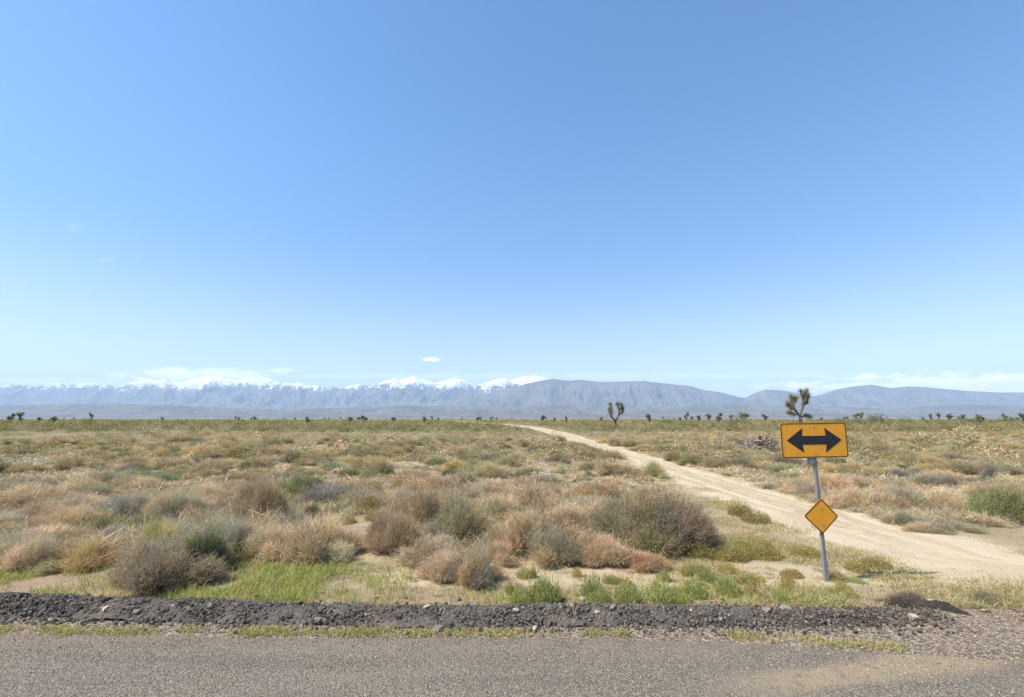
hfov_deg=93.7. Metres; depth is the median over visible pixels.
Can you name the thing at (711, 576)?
green weed
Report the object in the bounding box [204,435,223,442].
dry shrub
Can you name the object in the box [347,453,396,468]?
dry shrub
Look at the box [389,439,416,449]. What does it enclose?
grey shrub
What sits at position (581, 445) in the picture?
grey shrub
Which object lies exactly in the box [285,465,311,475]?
dry shrub
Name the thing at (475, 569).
dry shrub
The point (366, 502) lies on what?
cushion plant
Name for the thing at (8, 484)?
dry shrub
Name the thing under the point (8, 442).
green shrub
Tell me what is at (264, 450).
dry shrub
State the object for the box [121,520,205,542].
dry shrub
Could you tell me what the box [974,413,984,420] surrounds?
joshua tree
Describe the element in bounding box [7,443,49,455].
grey shrub
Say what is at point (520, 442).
green shrub
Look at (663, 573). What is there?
green weed
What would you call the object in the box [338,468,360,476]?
green shrub
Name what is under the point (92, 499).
dry shrub
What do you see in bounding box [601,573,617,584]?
green weed
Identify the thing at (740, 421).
creosote bush
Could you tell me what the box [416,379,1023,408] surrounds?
mountains
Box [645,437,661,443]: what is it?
creosote bush
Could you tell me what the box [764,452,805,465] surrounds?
dry shrub
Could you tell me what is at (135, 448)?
grey shrub
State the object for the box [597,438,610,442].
dry shrub
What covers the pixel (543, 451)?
grey shrub
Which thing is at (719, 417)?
joshua tree
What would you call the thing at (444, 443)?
dry shrub
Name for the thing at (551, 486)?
dry shrub
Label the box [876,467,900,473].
dry shrub
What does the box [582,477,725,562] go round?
grey shrub
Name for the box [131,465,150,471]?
green shrub
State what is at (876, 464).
grey shrub
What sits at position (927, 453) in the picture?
grey shrub
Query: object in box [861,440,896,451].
grey shrub
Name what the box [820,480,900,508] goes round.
dry shrub
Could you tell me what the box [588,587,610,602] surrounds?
green weed
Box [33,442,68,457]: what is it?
grey shrub
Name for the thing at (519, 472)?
dead shrub
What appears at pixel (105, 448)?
green shrub
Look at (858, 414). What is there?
joshua tree
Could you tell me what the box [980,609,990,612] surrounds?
rock
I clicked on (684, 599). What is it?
green weed
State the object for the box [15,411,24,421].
joshua tree
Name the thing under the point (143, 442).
dry shrub
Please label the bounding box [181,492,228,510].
dry shrub
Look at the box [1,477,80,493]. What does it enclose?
dry shrub
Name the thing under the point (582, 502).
grey shrub
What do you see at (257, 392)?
mountains
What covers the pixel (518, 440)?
dry shrub
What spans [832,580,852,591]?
green weed
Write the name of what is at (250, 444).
grey shrub
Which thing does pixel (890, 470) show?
grey shrub
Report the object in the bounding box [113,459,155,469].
grey shrub
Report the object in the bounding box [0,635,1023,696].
road
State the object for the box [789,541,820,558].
cushion plant
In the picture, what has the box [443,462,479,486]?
dry shrub
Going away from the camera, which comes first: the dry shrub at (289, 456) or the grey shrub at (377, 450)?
the dry shrub at (289, 456)
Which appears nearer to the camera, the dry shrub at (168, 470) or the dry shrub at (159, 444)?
the dry shrub at (168, 470)
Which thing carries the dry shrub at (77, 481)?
on the ground at (998, 628)
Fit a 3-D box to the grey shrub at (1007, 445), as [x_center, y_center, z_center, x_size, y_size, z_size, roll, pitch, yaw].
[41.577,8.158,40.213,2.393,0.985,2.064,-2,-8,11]
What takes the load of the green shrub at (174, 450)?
on the ground at (998, 628)
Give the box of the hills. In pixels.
[0,403,1023,417]
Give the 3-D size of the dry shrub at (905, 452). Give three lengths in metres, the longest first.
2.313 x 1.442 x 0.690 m
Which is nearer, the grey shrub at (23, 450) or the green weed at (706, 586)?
the green weed at (706, 586)
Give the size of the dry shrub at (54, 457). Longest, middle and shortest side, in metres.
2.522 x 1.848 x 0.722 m
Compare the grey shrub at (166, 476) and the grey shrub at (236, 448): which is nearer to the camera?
the grey shrub at (166, 476)
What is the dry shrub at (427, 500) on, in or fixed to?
on the ground at (998, 628)
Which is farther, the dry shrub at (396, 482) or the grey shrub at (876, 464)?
the grey shrub at (876, 464)
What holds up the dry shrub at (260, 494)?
on the ground at (998, 628)
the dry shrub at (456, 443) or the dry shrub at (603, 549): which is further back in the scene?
the dry shrub at (456, 443)
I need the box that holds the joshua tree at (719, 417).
[716,413,722,422]
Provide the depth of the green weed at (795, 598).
7.15 m
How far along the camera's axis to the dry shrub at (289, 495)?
15.02 m
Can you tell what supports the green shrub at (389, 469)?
on the ground at (998, 628)
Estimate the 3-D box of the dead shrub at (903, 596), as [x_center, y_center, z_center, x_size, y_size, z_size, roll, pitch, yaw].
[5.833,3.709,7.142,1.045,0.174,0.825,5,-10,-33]
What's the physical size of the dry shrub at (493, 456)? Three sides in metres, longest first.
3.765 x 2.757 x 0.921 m
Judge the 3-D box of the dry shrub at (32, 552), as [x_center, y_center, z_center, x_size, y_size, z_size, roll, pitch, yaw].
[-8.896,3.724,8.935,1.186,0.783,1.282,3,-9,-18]
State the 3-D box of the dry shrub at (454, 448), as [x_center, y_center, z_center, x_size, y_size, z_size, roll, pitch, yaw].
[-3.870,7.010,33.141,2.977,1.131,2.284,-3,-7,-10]
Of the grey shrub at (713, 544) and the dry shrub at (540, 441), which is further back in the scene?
the dry shrub at (540, 441)
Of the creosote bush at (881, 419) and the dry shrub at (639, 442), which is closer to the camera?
the dry shrub at (639, 442)
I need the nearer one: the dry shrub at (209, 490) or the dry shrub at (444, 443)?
the dry shrub at (209, 490)
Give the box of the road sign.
[780,422,848,581]
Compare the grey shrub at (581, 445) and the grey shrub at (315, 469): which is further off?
the grey shrub at (581, 445)
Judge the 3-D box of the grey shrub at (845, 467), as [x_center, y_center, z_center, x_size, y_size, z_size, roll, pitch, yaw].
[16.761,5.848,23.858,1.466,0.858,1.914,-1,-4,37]
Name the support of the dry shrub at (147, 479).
on the ground at (998, 628)
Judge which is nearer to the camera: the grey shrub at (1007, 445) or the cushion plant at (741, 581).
the cushion plant at (741, 581)
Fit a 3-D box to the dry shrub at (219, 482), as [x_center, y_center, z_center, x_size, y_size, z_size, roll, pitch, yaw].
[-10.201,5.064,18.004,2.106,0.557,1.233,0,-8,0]
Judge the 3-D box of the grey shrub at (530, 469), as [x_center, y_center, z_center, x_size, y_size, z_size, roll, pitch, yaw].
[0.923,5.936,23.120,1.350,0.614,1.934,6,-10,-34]
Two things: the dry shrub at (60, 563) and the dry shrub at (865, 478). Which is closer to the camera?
the dry shrub at (60, 563)
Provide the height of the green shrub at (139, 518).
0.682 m
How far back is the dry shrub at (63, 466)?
25.29 m
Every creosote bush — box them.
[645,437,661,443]
[655,419,672,423]
[728,414,750,423]
[844,417,865,423]
[863,413,891,424]
[893,417,917,422]
[960,417,989,423]
[995,415,1019,422]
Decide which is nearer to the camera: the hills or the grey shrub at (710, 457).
the grey shrub at (710, 457)
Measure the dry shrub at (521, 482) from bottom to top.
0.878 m
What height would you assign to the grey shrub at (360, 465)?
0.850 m
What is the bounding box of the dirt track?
[447,420,1023,569]
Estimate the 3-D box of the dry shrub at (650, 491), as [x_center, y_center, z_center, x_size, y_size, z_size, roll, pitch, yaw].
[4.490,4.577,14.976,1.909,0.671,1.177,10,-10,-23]
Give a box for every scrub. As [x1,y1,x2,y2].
[0,418,1023,431]
[0,421,1023,461]
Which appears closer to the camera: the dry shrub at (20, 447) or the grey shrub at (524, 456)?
the grey shrub at (524, 456)
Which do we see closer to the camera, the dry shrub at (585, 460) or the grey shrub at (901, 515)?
the grey shrub at (901, 515)
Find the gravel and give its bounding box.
[0,567,1023,696]
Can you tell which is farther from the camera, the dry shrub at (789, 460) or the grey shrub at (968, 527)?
the dry shrub at (789, 460)
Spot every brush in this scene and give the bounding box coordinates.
[0,444,1023,489]
[0,473,1023,601]
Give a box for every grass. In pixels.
[0,556,922,606]
[0,618,1023,654]
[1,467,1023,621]
[566,437,1023,578]
[618,500,1023,608]
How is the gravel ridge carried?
on the ground at (998, 628)
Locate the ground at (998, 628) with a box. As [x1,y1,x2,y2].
[0,418,1023,661]
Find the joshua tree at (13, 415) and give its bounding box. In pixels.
[7,413,15,420]
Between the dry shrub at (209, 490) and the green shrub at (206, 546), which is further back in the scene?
the dry shrub at (209, 490)
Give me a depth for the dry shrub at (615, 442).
46.62 m
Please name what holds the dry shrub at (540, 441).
on the ground at (998, 628)
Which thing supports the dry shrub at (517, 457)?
on the ground at (998, 628)
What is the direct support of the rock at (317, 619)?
on the gravel berm
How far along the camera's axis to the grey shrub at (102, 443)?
43.51 m
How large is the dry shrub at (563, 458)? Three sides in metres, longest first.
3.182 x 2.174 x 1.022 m
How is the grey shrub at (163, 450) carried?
on the ground at (998, 628)
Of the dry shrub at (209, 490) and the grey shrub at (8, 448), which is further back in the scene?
the grey shrub at (8, 448)
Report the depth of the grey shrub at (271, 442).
46.55 m
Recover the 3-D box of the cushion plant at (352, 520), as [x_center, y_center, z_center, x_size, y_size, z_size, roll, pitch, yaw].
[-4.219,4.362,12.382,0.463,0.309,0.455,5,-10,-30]
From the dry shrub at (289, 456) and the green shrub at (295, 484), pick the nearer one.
the green shrub at (295, 484)
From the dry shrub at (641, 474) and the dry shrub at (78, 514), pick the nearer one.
the dry shrub at (78, 514)
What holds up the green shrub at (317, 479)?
on the ground at (998, 628)
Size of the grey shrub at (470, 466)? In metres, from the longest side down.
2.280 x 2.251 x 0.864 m
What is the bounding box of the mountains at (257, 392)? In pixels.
[0,375,548,409]
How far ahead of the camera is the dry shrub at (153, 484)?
17.71 m
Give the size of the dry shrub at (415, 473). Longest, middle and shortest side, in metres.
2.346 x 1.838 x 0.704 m
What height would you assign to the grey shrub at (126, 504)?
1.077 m
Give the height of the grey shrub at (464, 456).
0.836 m
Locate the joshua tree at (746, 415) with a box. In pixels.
[738,412,748,420]
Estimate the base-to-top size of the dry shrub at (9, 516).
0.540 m
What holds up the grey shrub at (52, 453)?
on the ground at (998, 628)
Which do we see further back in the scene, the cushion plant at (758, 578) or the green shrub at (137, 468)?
the green shrub at (137, 468)
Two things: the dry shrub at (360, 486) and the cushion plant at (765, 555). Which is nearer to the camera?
the cushion plant at (765, 555)
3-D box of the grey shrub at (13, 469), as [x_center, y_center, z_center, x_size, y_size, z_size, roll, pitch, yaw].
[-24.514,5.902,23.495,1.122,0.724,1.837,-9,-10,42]
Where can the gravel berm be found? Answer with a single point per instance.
(421, 620)
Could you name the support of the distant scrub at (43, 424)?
on the ground at (998, 628)
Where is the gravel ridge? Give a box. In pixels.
[903,599,971,615]
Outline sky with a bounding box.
[0,0,1023,397]
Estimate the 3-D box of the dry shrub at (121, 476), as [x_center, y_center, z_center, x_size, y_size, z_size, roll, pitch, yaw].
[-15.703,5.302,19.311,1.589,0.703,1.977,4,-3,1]
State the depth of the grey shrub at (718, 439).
51.99 m
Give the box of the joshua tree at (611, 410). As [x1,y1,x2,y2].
[607,401,624,427]
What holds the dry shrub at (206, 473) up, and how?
on the ground at (998, 628)
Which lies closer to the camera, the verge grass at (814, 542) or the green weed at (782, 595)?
the green weed at (782, 595)
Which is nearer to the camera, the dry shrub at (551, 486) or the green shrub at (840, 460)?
the dry shrub at (551, 486)
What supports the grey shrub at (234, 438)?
on the ground at (998, 628)
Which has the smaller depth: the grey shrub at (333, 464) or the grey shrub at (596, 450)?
the grey shrub at (333, 464)
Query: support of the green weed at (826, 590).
on the ground at (998, 628)
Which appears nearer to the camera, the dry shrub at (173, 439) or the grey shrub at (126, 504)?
the grey shrub at (126, 504)
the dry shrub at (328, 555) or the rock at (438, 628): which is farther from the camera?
the dry shrub at (328, 555)
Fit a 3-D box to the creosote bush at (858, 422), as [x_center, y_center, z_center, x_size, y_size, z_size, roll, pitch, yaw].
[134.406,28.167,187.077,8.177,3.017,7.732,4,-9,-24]
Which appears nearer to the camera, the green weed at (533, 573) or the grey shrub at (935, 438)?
the green weed at (533, 573)
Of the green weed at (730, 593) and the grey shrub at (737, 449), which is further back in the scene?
the grey shrub at (737, 449)
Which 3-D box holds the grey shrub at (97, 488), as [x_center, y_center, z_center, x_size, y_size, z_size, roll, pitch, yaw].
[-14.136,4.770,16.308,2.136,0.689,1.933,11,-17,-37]
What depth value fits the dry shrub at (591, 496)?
13.63 m
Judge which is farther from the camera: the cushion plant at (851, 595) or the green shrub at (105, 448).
the green shrub at (105, 448)
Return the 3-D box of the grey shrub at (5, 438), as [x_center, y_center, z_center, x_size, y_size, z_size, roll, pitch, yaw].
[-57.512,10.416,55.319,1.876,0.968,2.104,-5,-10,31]
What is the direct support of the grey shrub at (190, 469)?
on the ground at (998, 628)
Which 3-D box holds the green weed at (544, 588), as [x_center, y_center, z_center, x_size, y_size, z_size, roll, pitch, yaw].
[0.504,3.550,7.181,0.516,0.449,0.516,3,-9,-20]
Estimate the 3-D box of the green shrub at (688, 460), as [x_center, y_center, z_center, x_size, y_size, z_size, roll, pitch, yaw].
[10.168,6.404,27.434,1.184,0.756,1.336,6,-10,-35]
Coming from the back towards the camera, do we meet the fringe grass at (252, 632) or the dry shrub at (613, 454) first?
the dry shrub at (613, 454)
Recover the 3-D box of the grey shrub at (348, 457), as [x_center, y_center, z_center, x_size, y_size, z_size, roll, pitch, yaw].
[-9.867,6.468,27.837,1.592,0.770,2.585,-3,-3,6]
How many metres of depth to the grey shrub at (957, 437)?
56.57 m
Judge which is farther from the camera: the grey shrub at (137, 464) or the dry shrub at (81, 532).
the grey shrub at (137, 464)
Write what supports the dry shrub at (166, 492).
on the ground at (998, 628)
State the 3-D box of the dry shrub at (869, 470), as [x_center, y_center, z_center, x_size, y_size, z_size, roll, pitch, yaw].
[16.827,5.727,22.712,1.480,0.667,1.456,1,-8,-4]
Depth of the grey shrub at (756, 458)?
27.17 m
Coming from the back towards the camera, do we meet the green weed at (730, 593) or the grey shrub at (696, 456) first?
the grey shrub at (696, 456)
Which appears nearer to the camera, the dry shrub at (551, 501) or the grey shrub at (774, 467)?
the dry shrub at (551, 501)
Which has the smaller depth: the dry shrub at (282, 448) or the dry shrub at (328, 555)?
the dry shrub at (328, 555)
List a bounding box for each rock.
[99,596,113,602]
[132,609,140,613]
[315,617,322,622]
[431,625,443,633]
[567,600,575,606]
[762,607,770,612]
[780,604,791,610]
[907,613,919,620]
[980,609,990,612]
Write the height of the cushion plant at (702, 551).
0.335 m
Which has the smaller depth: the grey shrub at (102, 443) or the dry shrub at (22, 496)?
the dry shrub at (22, 496)
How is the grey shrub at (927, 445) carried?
on the ground at (998, 628)
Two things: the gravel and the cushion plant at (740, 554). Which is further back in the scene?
the cushion plant at (740, 554)
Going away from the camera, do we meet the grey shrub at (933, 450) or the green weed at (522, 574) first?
the green weed at (522, 574)
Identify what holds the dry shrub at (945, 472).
on the ground at (998, 628)
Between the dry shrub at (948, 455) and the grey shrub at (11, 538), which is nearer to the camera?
the grey shrub at (11, 538)
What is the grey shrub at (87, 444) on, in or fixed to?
on the ground at (998, 628)
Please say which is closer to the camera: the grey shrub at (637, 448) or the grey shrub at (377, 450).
the grey shrub at (377, 450)
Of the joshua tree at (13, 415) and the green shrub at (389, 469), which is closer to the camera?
the green shrub at (389, 469)
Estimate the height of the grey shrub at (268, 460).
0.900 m
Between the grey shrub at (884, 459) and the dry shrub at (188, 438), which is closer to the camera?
the grey shrub at (884, 459)
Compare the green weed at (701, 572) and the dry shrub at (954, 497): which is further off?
the dry shrub at (954, 497)
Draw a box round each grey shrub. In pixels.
[0,442,25,448]
[0,444,16,453]
[0,459,33,471]
[0,463,33,474]
[0,526,61,565]
[1,437,18,442]
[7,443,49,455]
[15,462,52,474]
[17,436,35,444]
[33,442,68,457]
[35,448,63,460]
[66,441,95,447]
[68,481,127,496]
[88,438,110,445]
[90,524,134,540]
[91,467,190,483]
[92,486,162,518]
[96,517,243,596]
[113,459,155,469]
[115,443,143,451]
[117,468,139,475]
[119,436,137,441]
[121,446,147,453]
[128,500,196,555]
[144,445,172,457]
[153,439,170,444]
[156,451,180,457]
[167,462,190,470]
[172,466,198,477]
[211,439,235,447]
[211,459,238,465]
[217,435,244,441]
[226,443,255,453]
[234,440,259,447]
[236,457,271,470]
[249,436,262,441]
[255,454,278,466]
[260,438,283,445]
[291,457,305,463]
[292,458,316,465]
[300,466,330,474]
[319,460,354,469]
[336,454,357,463]
[344,442,364,449]
[350,461,384,473]
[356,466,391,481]
[357,449,376,456]
[360,454,377,460]
[371,449,389,454]
[378,439,397,448]
[382,445,403,456]
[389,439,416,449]
[399,444,414,452]
[409,447,431,457]
[417,482,506,540]
[442,456,469,470]
[450,452,491,462]
[458,461,482,471]
[461,460,512,478]
[465,455,481,465]
[490,453,524,466]
[511,453,531,460]
[514,466,546,475]
[535,448,548,455]
[548,434,567,441]
[565,493,612,510]
[567,442,590,448]
[568,446,596,457]
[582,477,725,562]
[582,500,645,541]
[583,444,602,453]
[620,437,641,446]
[628,444,656,451]
[637,459,672,478]
[651,442,681,451]
[662,449,690,461]
[671,440,690,447]
[677,510,720,549]
[689,452,704,461]
[704,453,729,460]
[709,435,727,441]
[710,452,750,459]
[726,437,750,443]
[730,447,746,452]
[733,448,764,456]
[738,452,767,461]
[765,461,805,472]
[775,469,806,479]
[799,469,824,475]
[802,459,826,466]
[806,461,837,472]
[834,458,864,473]
[848,437,863,445]
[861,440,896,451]
[862,460,872,466]
[866,458,901,468]
[872,456,896,464]
[876,507,927,525]
[878,448,902,458]
[881,468,911,475]
[884,482,894,489]
[886,442,911,450]
[891,436,909,442]
[893,453,922,462]
[897,518,958,535]
[901,444,926,450]
[905,469,989,486]
[912,461,932,469]
[914,451,942,459]
[920,442,934,447]
[922,468,963,475]
[924,436,948,442]
[926,446,949,453]
[929,519,990,533]
[938,443,963,452]
[938,458,983,473]
[953,435,976,439]
[964,439,978,444]
[968,441,996,448]
[971,461,1010,483]
[983,471,1023,485]
[985,436,998,440]
[988,455,1023,467]
[991,442,1019,449]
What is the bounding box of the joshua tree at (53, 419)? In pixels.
[51,416,58,422]
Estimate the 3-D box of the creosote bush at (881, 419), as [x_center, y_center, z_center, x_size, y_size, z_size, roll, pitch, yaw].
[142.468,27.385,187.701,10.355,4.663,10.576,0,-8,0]
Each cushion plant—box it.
[339,513,356,524]
[349,495,380,511]
[362,479,383,494]
[364,509,378,520]
[685,541,714,559]
[687,560,705,573]
[709,549,725,558]
[714,543,728,552]
[714,551,730,560]
[717,563,738,572]
[719,540,750,562]
[727,498,753,516]
[731,568,758,587]
[732,536,750,547]
[739,574,753,582]
[740,506,771,524]
[743,533,780,560]
[745,550,757,559]
[746,571,766,582]
[778,569,804,578]
[780,568,801,578]
[780,573,794,583]
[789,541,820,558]
[828,568,849,582]
[842,588,859,599]
[843,558,871,572]
[858,554,892,569]
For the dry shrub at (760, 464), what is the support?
on the ground at (998, 628)
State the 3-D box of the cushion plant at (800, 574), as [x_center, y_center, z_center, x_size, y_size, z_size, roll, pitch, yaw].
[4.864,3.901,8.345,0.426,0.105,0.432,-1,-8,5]
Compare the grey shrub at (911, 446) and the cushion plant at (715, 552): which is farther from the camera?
the grey shrub at (911, 446)
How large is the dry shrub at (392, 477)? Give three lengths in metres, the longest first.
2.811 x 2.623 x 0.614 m
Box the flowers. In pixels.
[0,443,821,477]
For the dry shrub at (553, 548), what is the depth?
9.09 m
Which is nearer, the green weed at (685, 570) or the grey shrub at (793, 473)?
the green weed at (685, 570)
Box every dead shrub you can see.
[114,463,145,473]
[279,507,311,522]
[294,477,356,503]
[509,466,526,477]
[712,444,726,449]
[762,483,775,489]
[868,590,927,608]
[885,467,908,477]
[903,465,924,473]
[966,590,1016,605]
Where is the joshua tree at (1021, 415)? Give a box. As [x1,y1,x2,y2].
[1017,412,1023,423]
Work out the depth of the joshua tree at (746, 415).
318.48 m
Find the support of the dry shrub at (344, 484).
on the ground at (998, 628)
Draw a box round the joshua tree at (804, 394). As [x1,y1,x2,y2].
[784,386,812,422]
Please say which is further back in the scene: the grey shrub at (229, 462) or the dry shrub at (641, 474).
the grey shrub at (229, 462)
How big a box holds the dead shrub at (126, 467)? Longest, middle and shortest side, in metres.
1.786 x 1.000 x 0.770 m
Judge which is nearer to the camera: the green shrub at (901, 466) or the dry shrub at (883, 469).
the dry shrub at (883, 469)
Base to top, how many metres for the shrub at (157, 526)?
1.177 m
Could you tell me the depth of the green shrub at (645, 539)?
9.47 m
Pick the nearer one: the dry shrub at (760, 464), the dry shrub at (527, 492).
the dry shrub at (527, 492)
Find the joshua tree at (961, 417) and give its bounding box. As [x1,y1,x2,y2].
[956,414,966,421]
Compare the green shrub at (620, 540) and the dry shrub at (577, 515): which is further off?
the dry shrub at (577, 515)
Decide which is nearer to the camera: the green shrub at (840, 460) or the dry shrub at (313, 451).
the green shrub at (840, 460)
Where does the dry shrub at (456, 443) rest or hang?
on the ground at (998, 628)
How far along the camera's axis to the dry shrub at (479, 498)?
13.73 m
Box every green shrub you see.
[0,438,13,444]
[77,512,136,530]
[93,445,109,451]
[116,450,133,457]
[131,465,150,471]
[131,508,166,530]
[166,446,182,452]
[177,515,238,575]
[225,450,261,457]
[276,469,315,498]
[281,438,293,443]
[300,500,321,519]
[301,475,324,485]
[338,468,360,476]
[375,465,396,476]
[424,459,435,465]
[429,457,446,464]
[440,468,455,476]
[498,444,511,449]
[519,440,527,446]
[549,449,559,454]
[610,528,624,543]
[628,522,660,554]
[675,456,702,465]
[822,457,847,463]
[897,461,909,468]
[960,478,1023,524]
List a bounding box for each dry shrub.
[0,474,78,490]
[0,480,96,509]
[0,483,56,491]
[0,512,24,530]
[0,528,58,572]
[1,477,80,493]
[1,511,26,522]
[3,455,27,462]
[9,444,35,449]
[12,493,96,517]
[14,518,79,534]
[20,513,54,530]
[21,469,37,475]
[22,530,126,575]
[33,435,74,445]
[35,499,123,527]
[37,454,73,462]
[47,524,98,542]
[51,471,96,489]
[52,461,77,470]
[53,453,111,467]
[65,488,111,508]
[66,446,119,457]
[74,477,104,489]
[75,470,119,478]
[80,452,110,461]
[83,472,113,481]
[100,436,129,443]
[104,472,170,487]
[111,472,136,482]
[114,453,154,464]
[118,479,172,492]
[119,473,157,487]
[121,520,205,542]
[133,438,153,446]
[136,485,206,519]
[144,440,190,450]
[147,454,195,467]
[157,467,192,474]
[159,489,180,496]
[161,434,185,443]
[168,479,227,497]
[176,441,225,455]
[177,435,204,442]
[181,465,223,479]
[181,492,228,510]
[185,440,212,445]
[185,481,231,501]
[187,458,239,477]
[190,449,223,459]
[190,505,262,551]
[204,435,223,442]
[211,472,273,483]
[212,478,257,486]
[215,464,282,478]
[226,482,252,495]
[228,472,292,518]
[232,478,298,505]
[235,438,268,446]
[236,516,277,551]
[241,518,294,562]
[244,455,279,461]
[252,444,278,456]
[257,470,302,480]
[276,445,290,453]
[276,446,312,462]
[279,504,368,566]
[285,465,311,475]
[291,442,311,447]
[307,446,332,456]
[313,454,337,463]
[315,540,339,563]
[328,436,351,441]
[329,478,356,487]
[333,486,396,507]
[334,445,362,456]
[337,482,381,503]
[342,482,376,490]
[344,474,391,489]
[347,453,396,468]
[359,443,392,451]
[362,502,423,554]
[375,473,403,482]
[380,488,440,506]
[382,481,452,528]
[390,469,435,477]
[391,466,432,488]
[391,528,458,568]
[397,469,461,490]
[404,439,427,445]
[407,489,465,506]
[412,540,461,584]
[425,443,446,451]
[430,480,490,498]
[437,437,449,440]
[437,441,452,447]
[441,443,474,456]
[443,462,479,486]
[444,541,506,590]
[447,438,470,446]
[460,478,504,489]
[463,495,486,505]
[465,437,488,441]
[466,447,500,458]
[468,492,528,521]
[469,439,499,451]
[469,479,514,496]
[481,500,554,556]
[483,533,520,567]
[485,479,518,491]
[488,452,525,461]
[501,451,528,463]
[507,478,565,506]
[508,474,545,488]
[509,437,532,444]
[516,479,564,493]
[518,472,569,484]
[521,518,594,567]
[524,441,561,451]
[529,495,562,511]
[534,440,549,443]
[543,452,574,464]
[544,494,606,532]
[554,442,580,451]
[567,489,618,506]
[571,474,626,499]
[575,522,631,567]
[576,461,602,470]
[582,458,604,462]
[592,448,627,459]
[594,459,640,474]
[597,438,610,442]
[600,477,625,485]
[607,437,622,445]
[617,485,640,494]
[618,547,673,571]
[626,484,669,500]
[627,472,648,479]
[637,437,660,444]
[684,438,697,445]
[698,457,730,466]
[717,454,761,468]
[719,439,745,449]
[744,459,776,469]
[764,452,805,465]
[780,474,821,489]
[786,479,842,493]
[798,468,866,489]
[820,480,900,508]
[820,487,841,499]
[847,476,877,482]
[848,465,880,475]
[862,475,924,491]
[864,436,883,443]
[866,480,938,509]
[868,442,897,453]
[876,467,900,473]
[878,464,917,472]
[897,448,913,453]
[912,455,948,464]
[920,459,976,470]
[924,484,970,511]
[925,467,969,478]
[930,449,980,460]
[950,482,989,496]
[954,478,992,489]
[967,477,1023,499]
[968,454,1023,475]
[983,518,1020,527]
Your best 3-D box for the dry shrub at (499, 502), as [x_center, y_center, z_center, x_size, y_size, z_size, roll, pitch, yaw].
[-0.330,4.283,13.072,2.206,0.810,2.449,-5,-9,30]
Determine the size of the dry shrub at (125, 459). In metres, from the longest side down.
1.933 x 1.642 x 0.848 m
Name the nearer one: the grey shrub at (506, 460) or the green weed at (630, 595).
the green weed at (630, 595)
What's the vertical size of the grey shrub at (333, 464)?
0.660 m
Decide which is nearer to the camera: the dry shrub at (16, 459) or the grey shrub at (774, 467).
the grey shrub at (774, 467)
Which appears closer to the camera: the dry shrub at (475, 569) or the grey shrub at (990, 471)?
the dry shrub at (475, 569)
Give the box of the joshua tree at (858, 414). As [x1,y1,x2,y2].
[850,412,863,420]
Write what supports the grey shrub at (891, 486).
on the ground at (998, 628)
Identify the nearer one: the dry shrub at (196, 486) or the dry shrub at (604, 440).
the dry shrub at (196, 486)
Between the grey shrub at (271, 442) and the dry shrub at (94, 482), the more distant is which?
the grey shrub at (271, 442)
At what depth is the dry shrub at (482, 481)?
17.45 m
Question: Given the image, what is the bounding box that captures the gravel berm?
[0,591,882,627]
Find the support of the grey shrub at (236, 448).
on the ground at (998, 628)
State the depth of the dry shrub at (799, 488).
17.00 m
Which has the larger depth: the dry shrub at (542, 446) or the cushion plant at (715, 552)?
the dry shrub at (542, 446)
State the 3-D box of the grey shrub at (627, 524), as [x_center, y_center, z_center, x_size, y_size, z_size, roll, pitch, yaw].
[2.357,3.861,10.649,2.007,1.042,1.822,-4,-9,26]
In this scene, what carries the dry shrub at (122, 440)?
on the ground at (998, 628)
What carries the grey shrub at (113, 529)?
on the ground at (998, 628)
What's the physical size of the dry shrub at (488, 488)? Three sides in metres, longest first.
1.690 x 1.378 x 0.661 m
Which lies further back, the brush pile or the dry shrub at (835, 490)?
the brush pile
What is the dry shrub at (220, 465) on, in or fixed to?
on the ground at (998, 628)
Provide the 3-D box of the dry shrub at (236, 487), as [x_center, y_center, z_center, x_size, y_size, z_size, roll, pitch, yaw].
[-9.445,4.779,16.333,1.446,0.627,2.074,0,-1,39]
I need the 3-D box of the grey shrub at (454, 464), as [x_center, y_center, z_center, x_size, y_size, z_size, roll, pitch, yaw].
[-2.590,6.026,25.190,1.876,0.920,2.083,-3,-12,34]
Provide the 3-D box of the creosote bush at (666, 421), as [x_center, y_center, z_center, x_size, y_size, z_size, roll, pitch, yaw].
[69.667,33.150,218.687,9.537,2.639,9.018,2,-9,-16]
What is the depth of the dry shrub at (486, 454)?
31.19 m
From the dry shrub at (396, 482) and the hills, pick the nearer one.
the dry shrub at (396, 482)
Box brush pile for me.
[717,433,781,451]
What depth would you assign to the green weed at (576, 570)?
8.26 m
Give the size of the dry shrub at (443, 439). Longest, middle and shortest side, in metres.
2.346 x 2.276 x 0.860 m
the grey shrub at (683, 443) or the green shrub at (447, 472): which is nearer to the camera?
the green shrub at (447, 472)
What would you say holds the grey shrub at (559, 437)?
on the ground at (998, 628)
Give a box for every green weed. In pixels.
[505,579,513,592]
[509,583,533,603]
[513,583,528,595]
[515,565,530,579]
[529,565,536,577]
[529,573,562,603]
[570,567,581,576]
[579,571,603,595]
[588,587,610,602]
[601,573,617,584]
[605,598,619,603]
[609,575,623,583]
[613,579,642,602]
[622,576,633,586]
[642,579,676,604]
[656,568,670,581]
[669,586,680,594]
[673,592,690,603]
[679,562,691,575]
[681,572,707,599]
[696,566,710,581]
[698,582,710,588]
[704,572,718,582]
[711,574,739,595]
[723,588,737,597]
[747,581,757,595]
[773,587,789,602]
[779,578,794,589]
[788,595,803,602]
[825,586,836,592]
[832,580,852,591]
[846,576,864,583]
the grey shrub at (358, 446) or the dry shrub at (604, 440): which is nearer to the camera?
the grey shrub at (358, 446)
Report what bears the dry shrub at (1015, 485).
on the ground at (998, 628)

